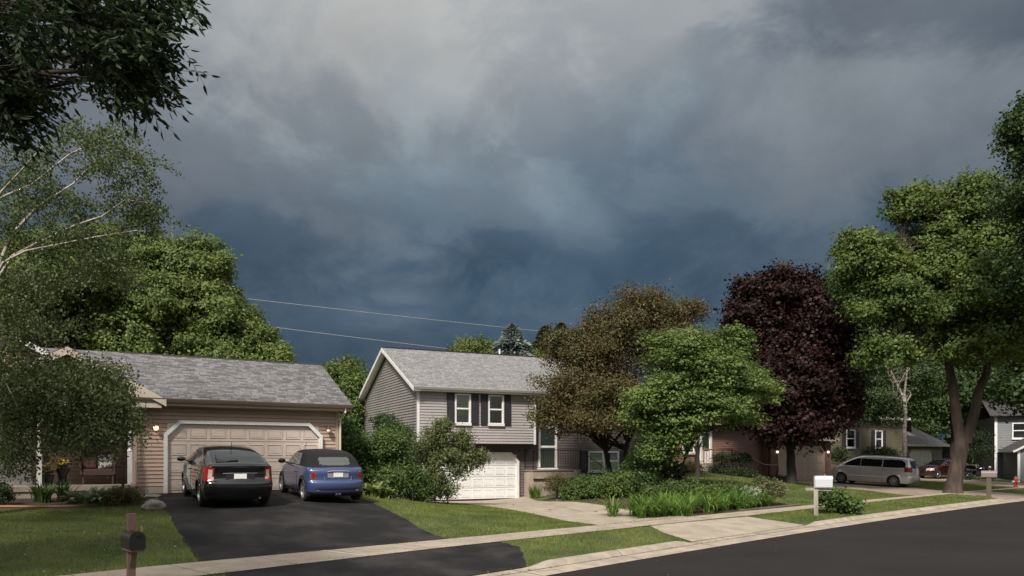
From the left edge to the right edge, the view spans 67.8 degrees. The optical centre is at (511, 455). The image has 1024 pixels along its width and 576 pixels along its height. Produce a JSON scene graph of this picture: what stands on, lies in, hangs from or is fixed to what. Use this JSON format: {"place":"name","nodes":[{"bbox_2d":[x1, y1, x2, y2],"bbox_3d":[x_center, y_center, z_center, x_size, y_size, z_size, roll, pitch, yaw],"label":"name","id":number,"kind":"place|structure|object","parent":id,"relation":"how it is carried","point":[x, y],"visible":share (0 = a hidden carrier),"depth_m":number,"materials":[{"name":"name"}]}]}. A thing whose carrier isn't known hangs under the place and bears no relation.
{"place":"outdoors","nodes":[
{"label":"outdoors","id":0,"kind":"place"},
{"bbox_2d":[158,490,447,560],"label":"driveway asphalt","id":1,"kind":"structure","parent":0,"point":[289,521],"depth_m":17.86,"materials":[{"name":"black asphalt"}]},
{"bbox_2d":[177,442,272,505],"bbox_3d":[-8.028,0.394,21.252,2.191,1.662,4.497,0,3,-31],"label":"black hatchback","id":2,"kind":"object","parent":1,"relation":"on","point":[223,472],"visible":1,"depth_m":19.60,"materials":[{"name":"black paint"}]},
{"bbox_2d":[278,442,363,500],"bbox_3d":[-5.755,0.417,22.858,2.148,1.623,3.664,0,3,-30],"label":"blue convertible","id":3,"kind":"object","parent":1,"relation":"on","point":[325,472],"visible":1,"depth_m":21.59,"materials":[{"name":"blue paint"}]},
{"bbox_2d":[225,542,525,575],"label":"driveway apron","id":4,"kind":"object","parent":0,"point":[471,559],"visible":1,"depth_m":13.82,"materials":[{"name":"black asphalt"}]},
{"bbox_2d":[0,462,1023,575],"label":"lawn","id":5,"kind":"structure","parent":0,"point":[90,548],"depth_m":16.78,"materials":[{"name":"plant"}]},
{"bbox_2d":[0,503,113,507],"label":"brick edging","id":6,"kind":"object","parent":5,"relation":"on","point":[37,506],"visible":0.74,"depth_m":19.12,"materials":[{"name":"brown brick"}]},
{"bbox_2d":[0,213,159,347],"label":"maple tree","id":7,"kind":"object","parent":5,"relation":"on","point":[95,298],"visible":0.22,"depth_m":41.41,"materials":[{"name":"green plant"}]},
{"bbox_2d":[1,493,158,504],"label":"planting bed","id":8,"kind":"object","parent":5,"relation":"on","point":[26,501],"visible":0.23,"depth_m":19.99,"materials":[{"name":"brown soil"}]},
{"bbox_2d":[0,482,19,504],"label":"shrub","id":9,"kind":"object","parent":8,"relation":"on","point":[4,495],"visible":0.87,"depth_m":19.21,"materials":[{"name":"green plant"}]},
{"bbox_2d":[27,478,81,502],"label":"iris","id":10,"kind":"object","parent":8,"relation":"on","point":[42,495],"visible":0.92,"depth_m":20.09,"materials":[{"name":"green plant"}]},
{"bbox_2d":[61,486,112,506],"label":"hosta","id":11,"kind":"object","parent":8,"relation":"on","point":[92,495],"visible":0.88,"depth_m":19.57,"materials":[{"name":"green plant"}]},
{"bbox_2d":[0,100,187,491],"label":"birch tree","id":12,"kind":"object","parent":5,"relation":"on","point":[103,402],"visible":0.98,"depth_m":16.78,"materials":[{"name":"green plant"}]},
{"bbox_2d":[0,0,219,167],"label":"ash tree","id":13,"kind":"object","parent":5,"relation":"on","point":[116,44],"visible":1,"depth_m":6.24,"materials":[{"name":"green plant"}]},
{"bbox_2d":[105,482,149,505],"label":"shrub","id":14,"kind":"object","parent":5,"relation":"on","point":[121,495],"visible":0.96,"depth_m":19.82,"materials":[{"name":"green plant"}]},
{"bbox_2d":[121,513,145,575],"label":"mailbox","id":15,"kind":"object","parent":5,"relation":"on","point":[133,541],"visible":1,"depth_m":9.21,"materials":[{"name":"black metal"}]},
{"bbox_2d":[141,499,165,509],"bbox_3d":[-9.025,1.259,19.209,0.630,0.319,0.434,0,0,0],"label":"rock","id":16,"kind":"object","parent":5,"relation":"on","point":[152,504],"visible":0.84,"depth_m":19.06,"materials":[{"name":"grey stone"}]},
{"bbox_2d":[37,223,299,362],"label":"maple tree","id":17,"kind":"object","parent":5,"relation":"on","point":[192,306],"visible":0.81,"depth_m":42.36,"materials":[{"name":"green plant"}]},
{"bbox_2d":[0,329,353,498],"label":"tan house","id":18,"kind":"structure","parent":5,"relation":"on","point":[271,413],"depth_m":23.99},
{"bbox_2d":[0,413,31,484],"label":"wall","id":19,"kind":"structure","parent":18,"relation":"in","point":[16,480],"depth_m":22.19,"materials":[{"name":"grey"}]},
{"bbox_2d":[42,464,55,485],"bbox_3d":[-13.033,0.531,21.359,0.459,0.628,0.460,0,0,-31],"label":"planter","id":20,"kind":"object","parent":18,"relation":"on","point":[47,478],"visible":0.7,"depth_m":21.28,"materials":[{"name":"black"}]},
{"bbox_2d":[54,458,70,484],"bbox_3d":[-12.829,0.460,21.722,0.420,0.769,0.414,0,0,-31],"label":"planter","id":21,"kind":"object","parent":18,"relation":"on","point":[61,472],"visible":0.94,"depth_m":21.63,"materials":[{"name":"black"}]},
{"bbox_2d":[78,451,116,484],"bbox_3d":[-12.255,0.360,22.518,0.977,0.970,0.806,0,0,-31],"label":"bench","id":22,"kind":"object","parent":18,"relation":"on","point":[110,472],"visible":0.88,"depth_m":22.35,"materials":[{"name":"red wood"}]},
{"bbox_2d":[82,456,96,468],"bbox_3d":[-12.445,0.195,22.443,0.380,0.380,0.188,0,0,-31],"label":"throw pillow","id":23,"kind":"object","parent":22,"relation":"on","point":[92,461],"visible":0.67,"depth_m":22.39,"materials":[{"name":"red fabric"}]},
{"bbox_2d":[98,455,113,468],"bbox_3d":[-12.085,0.175,22.659,0.420,0.420,0.194,0,0,-31],"label":"throw pillow","id":24,"kind":"object","parent":22,"relation":"on","point":[104,464],"visible":0.68,"depth_m":22.60,"materials":[{"name":"beige fabric"}]},
{"bbox_2d":[163,420,322,492],"bbox_3d":[-8.381,0.035,24.092,4.820,2.220,0.141,0,0,-31],"label":"garage door","id":25,"kind":"structure","parent":18,"relation":"in","point":[274,441],"depth_m":23.97,"materials":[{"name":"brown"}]},
{"bbox_2d":[321,352,369,431],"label":"ash tree","id":26,"kind":"object","parent":5,"relation":"on","point":[348,377],"visible":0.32,"depth_m":42.61,"materials":[{"name":"green plant"}]},
{"bbox_2d":[409,415,495,503],"bbox_3d":[-2.603,0.298,29.956,3.973,3.854,2.666,0,0,0],"label":"shrub","id":27,"kind":"object","parent":5,"relation":"on","point":[435,445],"visible":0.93,"depth_m":29.77,"materials":[{"name":"green plant"}]},
{"bbox_2d":[445,331,551,356],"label":"ash tree","id":28,"kind":"object","parent":5,"relation":"on","point":[469,345],"visible":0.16,"depth_m":70.66,"materials":[{"name":"green plant"}]},
{"bbox_2d":[357,347,645,500],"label":"grey house","id":29,"kind":"structure","parent":5,"relation":"on","point":[479,394],"depth_m":36.41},
{"bbox_2d":[454,393,471,425],"bbox_3d":[-2.243,-2.105,34.793,0.825,1.450,0.095,0,0,-25],"label":"window","id":30,"kind":"structure","parent":29,"relation":"in","point":[462,402],"depth_m":34.82,"materials":[{"name":"white glass"}]},
{"bbox_2d":[422,452,518,499],"bbox_3d":[-2.063,0.945,35.601,5.280,2.210,0.140,0,0,-26],"label":"garage door","id":31,"kind":"structure","parent":29,"relation":"in","point":[501,479],"depth_m":36.20,"materials":[{"name":"white metal"}]},
{"bbox_2d":[487,395,504,425],"bbox_3d":[-0.743,-2.105,35.508,0.840,1.450,0.095,0,0,-26],"label":"window","id":32,"kind":"structure","parent":29,"relation":"in","point":[495,402],"depth_m":35.53,"materials":[{"name":"white glass"}]},
{"bbox_2d":[537,426,557,468],"bbox_3d":[1.748,-0.405,37.419,1.120,2.190,0.120,0,0,-25],"label":"window","id":33,"kind":"structure","parent":29,"relation":"in","point":[546,458],"depth_m":37.43,"materials":[{"name":"white glass"}]},
{"bbox_2d":[587,451,618,472],"bbox_3d":[4.675,0.315,38.808,1.880,1.090,0.095,0,0,-25],"label":"window","id":34,"kind":"structure","parent":29,"relation":"in","point":[598,456],"depth_m":38.74,"materials":[{"name":"grey glass"}]},
{"bbox_2d":[492,323,533,355],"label":"spruce tree","id":35,"kind":"object","parent":5,"relation":"on","point":[511,341],"visible":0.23,"depth_m":69.11,"materials":[{"name":"green plant"}]},
{"bbox_2d":[528,483,542,497],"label":"day lily","id":36,"kind":"object","parent":5,"relation":"on","point":[534,490],"visible":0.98,"depth_m":35.66,"materials":[{"name":"green plant"}]},
{"bbox_2d":[531,325,552,353],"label":"spruce tree","id":37,"kind":"object","parent":5,"relation":"on","point":[540,332],"visible":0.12,"depth_m":73.37,"materials":[{"name":"green plant"}]},
{"bbox_2d":[544,495,799,514],"bbox_3d":[4.487,1.658,30.660,11.750,0.613,7.609,0,0,45],"label":"planting bed","id":38,"kind":"object","parent":5,"relation":"on","point":[698,511],"visible":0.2,"depth_m":28.65,"materials":[{"name":"brown soil"}]},
{"bbox_2d":[539,470,568,498],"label":"shrub","id":39,"kind":"object","parent":38,"relation":"on","point":[557,480],"visible":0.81,"depth_m":32.94,"materials":[{"name":"green plant"}]},
{"bbox_2d":[557,469,605,499],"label":"shrub","id":40,"kind":"object","parent":38,"relation":"on","point":[584,487],"visible":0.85,"depth_m":30.35,"materials":[{"name":"green plant"}]},
{"bbox_2d":[594,468,633,498],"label":"shrub","id":41,"kind":"object","parent":38,"relation":"on","point":[610,485],"visible":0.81,"depth_m":29.30,"materials":[{"name":"green plant"}]},
{"bbox_2d":[519,278,717,472],"bbox_3d":[4.846,-2.942,33.542,9.061,9.566,6.371,0,0,0],"label":"bronze tree","id":42,"kind":"object","parent":38,"relation":"on","point":[591,380],"visible":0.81,"depth_m":32.56,"materials":[{"name":"brown plant"}]},
{"bbox_2d":[599,454,651,475],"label":"shrub","id":43,"kind":"object","parent":38,"relation":"on","point":[631,464],"visible":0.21,"depth_m":30.72,"materials":[{"name":"green plant"}]},
{"bbox_2d":[590,492,668,517],"bbox_3d":[3.853,1.512,23.988,2.244,0.858,2.972,0,0,-44],"label":"day lily","id":44,"kind":"object","parent":38,"relation":"on","point":[645,508],"visible":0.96,"depth_m":23.62,"materials":[{"name":"green plant"}]},
{"bbox_2d":[620,446,652,465],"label":"shrub","id":45,"kind":"object","parent":38,"relation":"on","point":[631,452],"visible":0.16,"depth_m":32.36,"materials":[{"name":"green plant"}]},
{"bbox_2d":[617,466,666,495],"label":"shrub","id":46,"kind":"object","parent":38,"relation":"on","point":[629,484],"visible":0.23,"depth_m":28.66,"materials":[{"name":"green plant"}]},
{"bbox_2d":[631,481,674,500],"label":"shrub","id":47,"kind":"object","parent":38,"relation":"on","point":[647,490],"visible":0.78,"depth_m":27.64,"materials":[{"name":"green plant"}]},
{"bbox_2d":[623,471,685,494],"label":"shrub","id":48,"kind":"object","parent":38,"relation":"on","point":[648,479],"visible":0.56,"depth_m":28.20,"materials":[{"name":"green plant"}]},
{"bbox_2d":[629,489,694,515],"bbox_3d":[4.722,1.500,24.284,2.473,0.853,2.233,0,0,0],"label":"day lily","id":49,"kind":"object","parent":38,"relation":"on","point":[673,509],"visible":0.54,"depth_m":23.90,"materials":[{"name":"green plant"}]},
{"bbox_2d":[645,460,690,481],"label":"shrub","id":50,"kind":"object","parent":38,"relation":"on","point":[665,469],"visible":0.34,"depth_m":30.75,"materials":[{"name":"green plant"}]},
{"bbox_2d":[643,488,707,513],"bbox_3d":[5.537,1.474,25.264,2.556,0.863,2.204,0,0,41],"label":"day lily","id":51,"kind":"object","parent":38,"relation":"on","point":[690,501],"visible":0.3,"depth_m":24.86,"materials":[{"name":"green plant"}]},
{"bbox_2d":[667,479,708,497],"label":"shrub","id":52,"kind":"object","parent":38,"relation":"on","point":[681,488],"visible":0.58,"depth_m":27.90,"materials":[{"name":"green plant"}]},
{"bbox_2d":[670,488,728,512],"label":"day lily","id":53,"kind":"object","parent":38,"relation":"on","point":[711,504],"visible":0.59,"depth_m":25.28,"materials":[{"name":"green plant"}]},
{"bbox_2d":[606,320,793,482],"bbox_3d":[7.170,-1.716,29.126,7.220,6.984,4.847,0,0,0],"label":"green tree","id":54,"kind":"object","parent":38,"relation":"on","point":[692,389],"visible":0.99,"depth_m":28.30,"materials":[{"name":"green plant"}]},
{"bbox_2d":[692,478,732,495],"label":"shrub","id":55,"kind":"object","parent":38,"relation":"on","point":[713,487],"visible":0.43,"depth_m":27.37,"materials":[{"name":"green plant"}]},
{"bbox_2d":[683,483,751,510],"bbox_3d":[7.320,1.429,26.708,2.283,0.940,2.437,0,0,-31],"label":"day lily","id":56,"kind":"object","parent":38,"relation":"on","point":[726,503],"visible":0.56,"depth_m":26.36,"materials":[{"name":"green plant"}]},
{"bbox_2d":[722,479,751,495],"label":"shrub","id":57,"kind":"object","parent":38,"relation":"on","point":[732,485],"visible":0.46,"depth_m":27.74,"materials":[{"name":"green plant"}]},
{"bbox_2d":[721,482,762,508],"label":"day lily","id":58,"kind":"object","parent":38,"relation":"on","point":[752,501],"visible":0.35,"depth_m":26.87,"materials":[{"name":"green plant"}]},
{"bbox_2d":[735,482,761,503],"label":"shrub","id":59,"kind":"object","parent":38,"relation":"on","point":[753,491],"visible":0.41,"depth_m":27.56,"materials":[{"name":"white plant"}]},
{"bbox_2d":[749,486,776,507],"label":"day lily","id":60,"kind":"object","parent":38,"relation":"on","point":[768,502],"visible":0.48,"depth_m":27.86,"materials":[{"name":"green plant"}]},
{"bbox_2d":[750,474,792,500],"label":"shrub","id":61,"kind":"object","parent":38,"relation":"on","point":[771,484],"visible":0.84,"depth_m":28.62,"materials":[{"name":"green plant"}]},
{"bbox_2d":[676,458,708,472],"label":"shrub","id":62,"kind":"object","parent":5,"relation":"on","point":[691,466],"visible":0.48,"depth_m":41.66,"materials":[{"name":"green plant"}]},
{"bbox_2d":[690,440,701,477],"bbox_3d":[8.815,0.207,36.595,0.539,1.911,0.469,0,0,0],"label":"tree","id":63,"kind":"object","parent":5,"relation":"on","point":[697,463],"visible":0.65,"depth_m":36.41,"materials":[{"name":"brown plant"}]},
{"bbox_2d":[708,450,732,473],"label":"topiary","id":64,"kind":"object","parent":5,"relation":"on","point":[722,457],"visible":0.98,"depth_m":42.17,"materials":[{"name":"green plant"}]},
{"bbox_2d":[704,461,759,477],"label":"shrub","id":65,"kind":"object","parent":5,"relation":"on","point":[717,468],"visible":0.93,"depth_m":41.93,"materials":[{"name":"green plant"}]},
{"bbox_2d":[730,452,753,476],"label":"topiary","id":66,"kind":"object","parent":5,"relation":"on","point":[742,458],"visible":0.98,"depth_m":42.14,"materials":[{"name":"green plant"}]},
{"bbox_2d":[648,409,838,479],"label":"red brown house","id":67,"kind":"structure","parent":5,"relation":"on","point":[809,466],"depth_m":47.64,"materials":[{"name":"brown brick"}]},
{"bbox_2d":[699,429,711,463],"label":"front door","id":68,"kind":"structure","parent":67,"relation":"in","point":[709,437],"depth_m":45.03,"materials":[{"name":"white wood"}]},
{"bbox_2d":[777,446,824,479],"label":"garage door","id":69,"kind":"structure","parent":67,"relation":"in","point":[809,466],"depth_m":49.63,"materials":[{"name":"beige"}]},
{"bbox_2d":[708,258,874,483],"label":"purple maple","id":70,"kind":"object","parent":5,"relation":"on","point":[806,338],"visible":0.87,"depth_m":40.47,"materials":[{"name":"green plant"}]},
{"bbox_2d":[805,474,832,515],"bbox_3d":[9.911,1.421,24.566,0.835,1.630,0.258,0,0,22],"label":"mailbox","id":71,"kind":"object","parent":5,"relation":"on","point":[823,483],"visible":0.98,"depth_m":24.47,"materials":[{"name":"white metal"}]},
{"bbox_2d":[811,486,868,513],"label":"shrub","id":72,"kind":"object","parent":5,"relation":"on","point":[838,500],"visible":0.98,"depth_m":25.46,"materials":[{"name":"green plant"}]},
{"bbox_2d":[831,443,854,464],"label":"shrub","id":73,"kind":"object","parent":5,"relation":"on","point":[841,456],"visible":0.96,"depth_m":53.75,"materials":[{"name":"green plant"}]},
{"bbox_2d":[818,273,913,411],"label":"shade tree","id":74,"kind":"object","parent":5,"relation":"on","point":[870,330],"visible":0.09,"depth_m":57.71,"materials":[{"name":"green plant"}]},
{"bbox_2d":[830,412,910,467],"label":"olive house","id":75,"kind":"structure","parent":5,"relation":"on","point":[862,437],"depth_m":58.36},
{"bbox_2d":[846,430,855,448],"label":"window","id":76,"kind":"structure","parent":75,"relation":"in","point":[850,437],"depth_m":57.26,"materials":[{"name":"white glass"}]},
{"bbox_2d":[875,430,882,448],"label":"window","id":77,"kind":"structure","parent":75,"relation":"in","point":[878,434],"depth_m":58.93,"materials":[{"name":"white glass"}]},
{"bbox_2d":[856,444,902,456],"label":"shrub","id":78,"kind":"object","parent":5,"relation":"on","point":[872,450],"visible":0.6,"depth_m":53.65,"materials":[{"name":"green plant"}]},
{"bbox_2d":[846,354,962,455],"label":"birch tree","id":79,"kind":"object","parent":5,"relation":"on","point":[886,402],"visible":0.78,"depth_m":52.00,"materials":[{"name":"green plant"}]},
{"bbox_2d":[825,163,1023,493],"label":"street tree","id":80,"kind":"object","parent":5,"relation":"on","point":[936,284],"visible":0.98,"depth_m":37.34,"materials":[{"name":"green plant"}]},
{"bbox_2d":[902,424,949,465],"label":"garage house","id":81,"kind":"structure","parent":5,"relation":"on","point":[922,448],"depth_m":67.94,"materials":[{"name":"grey"}]},
{"bbox_2d":[908,449,933,465],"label":"garage door","id":82,"kind":"structure","parent":81,"relation":"in","point":[922,456],"depth_m":67.45,"materials":[{"name":"beige"}]},
{"bbox_2d":[902,411,978,442],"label":"background tree","id":83,"kind":"object","parent":5,"relation":"on","point":[933,430],"visible":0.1,"depth_m":105.83,"materials":[{"name":"green plant"}]},
{"bbox_2d":[897,315,1012,458],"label":"shade tree","id":84,"kind":"object","parent":5,"relation":"on","point":[966,388],"visible":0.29,"depth_m":61.74,"materials":[{"name":"green plant"}]},
{"bbox_2d":[967,429,999,479],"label":"tree","id":85,"kind":"object","parent":5,"relation":"on","point":[978,443],"visible":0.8,"depth_m":55.73,"materials":[{"name":"green plant"}]},
{"bbox_2d":[981,470,996,496],"bbox_3d":[22.796,1.504,36.399,0.675,1.660,0.278,0,0,30],"label":"mailbox","id":86,"kind":"object","parent":5,"relation":"on","point":[989,475],"visible":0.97,"depth_m":36.32,"materials":[{"name":"white metal"}]},
{"bbox_2d":[969,90,1023,311],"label":"street tree","id":87,"kind":"object","parent":5,"relation":"on","point":[1010,132],"visible":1,"depth_m":31.33,"materials":[{"name":"green plant"}]},
{"bbox_2d":[978,399,1023,480],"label":"blue grey house","id":88,"kind":"structure","parent":5,"relation":"on","point":[1006,461],"depth_m":58.33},
{"bbox_2d":[1012,423,1023,439],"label":"window","id":89,"kind":"structure","parent":88,"relation":"in","point":[1017,428],"depth_m":57.99,"materials":[{"name":"white glass"}]},
{"bbox_2d":[981,340,1023,423],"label":"shade tree","id":90,"kind":"object","parent":5,"relation":"on","point":[1009,391],"visible":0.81,"depth_m":45.06,"materials":[{"name":"green plant"}]},
{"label":"planting bed","id":91,"kind":"structure","parent":5,"relation":"on","visible":0},
{"bbox_2d":[363,481,396,498],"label":"hosta","id":92,"kind":"object","parent":91,"relation":"on","point":[375,490],"visible":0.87,"depth_m":24.97,"materials":[{"name":"green plant"}]},
{"bbox_2d":[339,413,426,498],"bbox_3d":[-5.139,0.097,28.435,3.911,3.474,3.496,0,0,0],"label":"shrub","id":93,"kind":"object","parent":91,"relation":"on","point":[378,453],"visible":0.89,"depth_m":27.82,"materials":[{"name":"green plant"}]},
{"bbox_2d":[368,409,417,462],"bbox_3d":[-4.789,0.043,31.504,2.688,4.161,2.522,0,0,0],"label":"shrub","id":94,"kind":"object","parent":91,"relation":"on","point":[382,419],"visible":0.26,"depth_m":31.60,"materials":[{"name":"green plant"}]},
{"bbox_2d":[393,460,443,502],"bbox_3d":[-3.743,1.090,28.739,2.523,1.944,2.020,0,0,-20],"label":"shrub","id":95,"kind":"object","parent":91,"relation":"on","point":[421,490],"visible":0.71,"depth_m":28.38,"materials":[{"name":"green plant"}]},
{"bbox_2d":[0,0,1023,440],"label":"sky","id":96,"kind":"structure","parent":0,"point":[500,163],"materials":[{"name":"grey"}]},
{"bbox_2d":[62,487,1023,575],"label":"sidewalk","id":97,"kind":"structure","parent":0,"point":[230,565],"depth_m":15.12,"materials":[{"name":"concrete"}]},
{"bbox_2d":[431,497,686,524],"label":"concrete driveway","id":98,"kind":"structure","parent":0,"point":[587,514],"depth_m":26.27,"materials":[{"name":"beige concrete"}]},
{"bbox_2d":[651,516,802,541],"bbox_3d":[5.854,1.980,21.259,6.214,0.185,1.998,0,0,-45],"label":"concrete apron","id":99,"kind":"object","parent":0,"point":[705,529],"visible":0.99,"depth_m":21.01,"materials":[{"name":"beige concrete"}]},
{"bbox_2d":[546,458,995,575],"bbox_3d":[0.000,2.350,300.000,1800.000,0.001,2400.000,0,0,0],"label":"ground","id":100,"kind":"structure","parent":0,"point":[754,540],"depth_m":20.86,"materials":[{"name":"beige concrete"}]},
{"bbox_2d":[942,435,978,463],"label":"woods","id":101,"kind":"object","parent":100,"relation":"on","point":[945,452],"depth_m":113.37,"materials":[{"name":"green plant"}]},
{"bbox_2d":[547,501,1023,575],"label":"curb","id":102,"kind":"structure","parent":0,"point":[960,542],"depth_m":16.40,"materials":[{"name":"concrete"}]},
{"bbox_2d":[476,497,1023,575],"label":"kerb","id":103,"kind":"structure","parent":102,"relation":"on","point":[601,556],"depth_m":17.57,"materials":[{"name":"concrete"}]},
{"bbox_2d":[797,480,941,494],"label":"concrete driveway","id":104,"kind":"structure","parent":0,"point":[904,490],"depth_m":43.38,"materials":[{"name":"beige concrete"}]},
{"bbox_2d":[829,455,920,486],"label":"silver minivan","id":105,"kind":"object","parent":104,"relation":"on","point":[893,471],"visible":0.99,"depth_m":45.37,"materials":[{"name":"grey paint"}]},
{"bbox_2d":[920,476,1023,486],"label":"concrete driveway","id":106,"kind":"structure","parent":0,"point":[994,483],"depth_m":52.10,"materials":[{"name":"beige concrete"}]},
{"bbox_2d":[919,459,975,478],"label":"red car","id":107,"kind":"object","parent":106,"relation":"on","point":[937,468],"visible":0.58,"depth_m":57.12,"materials":[{"name":"red paint"}]},
{"bbox_2d":[964,465,993,480],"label":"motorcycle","id":108,"kind":"object","parent":106,"relation":"on","point":[978,471],"visible":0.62,"depth_m":54.95,"materials":[{"name":"black metal"}]},
{"bbox_2d":[954,491,1023,499],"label":"concrete apron","id":109,"kind":"object","parent":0,"point":[1000,495],"visible":0.72,"depth_m":38.30,"materials":[{"name":"beige concrete"}]},
{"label":"utility pole","id":110,"kind":"object","parent":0,"visible":0},
{"bbox_2d":[246,298,535,330],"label":"power line","id":111,"kind":"object","parent":110,"relation":"attached to","point":[378,313],"visible":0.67,"depth_m":75.45,"materials":[{"name":"silver metal"}]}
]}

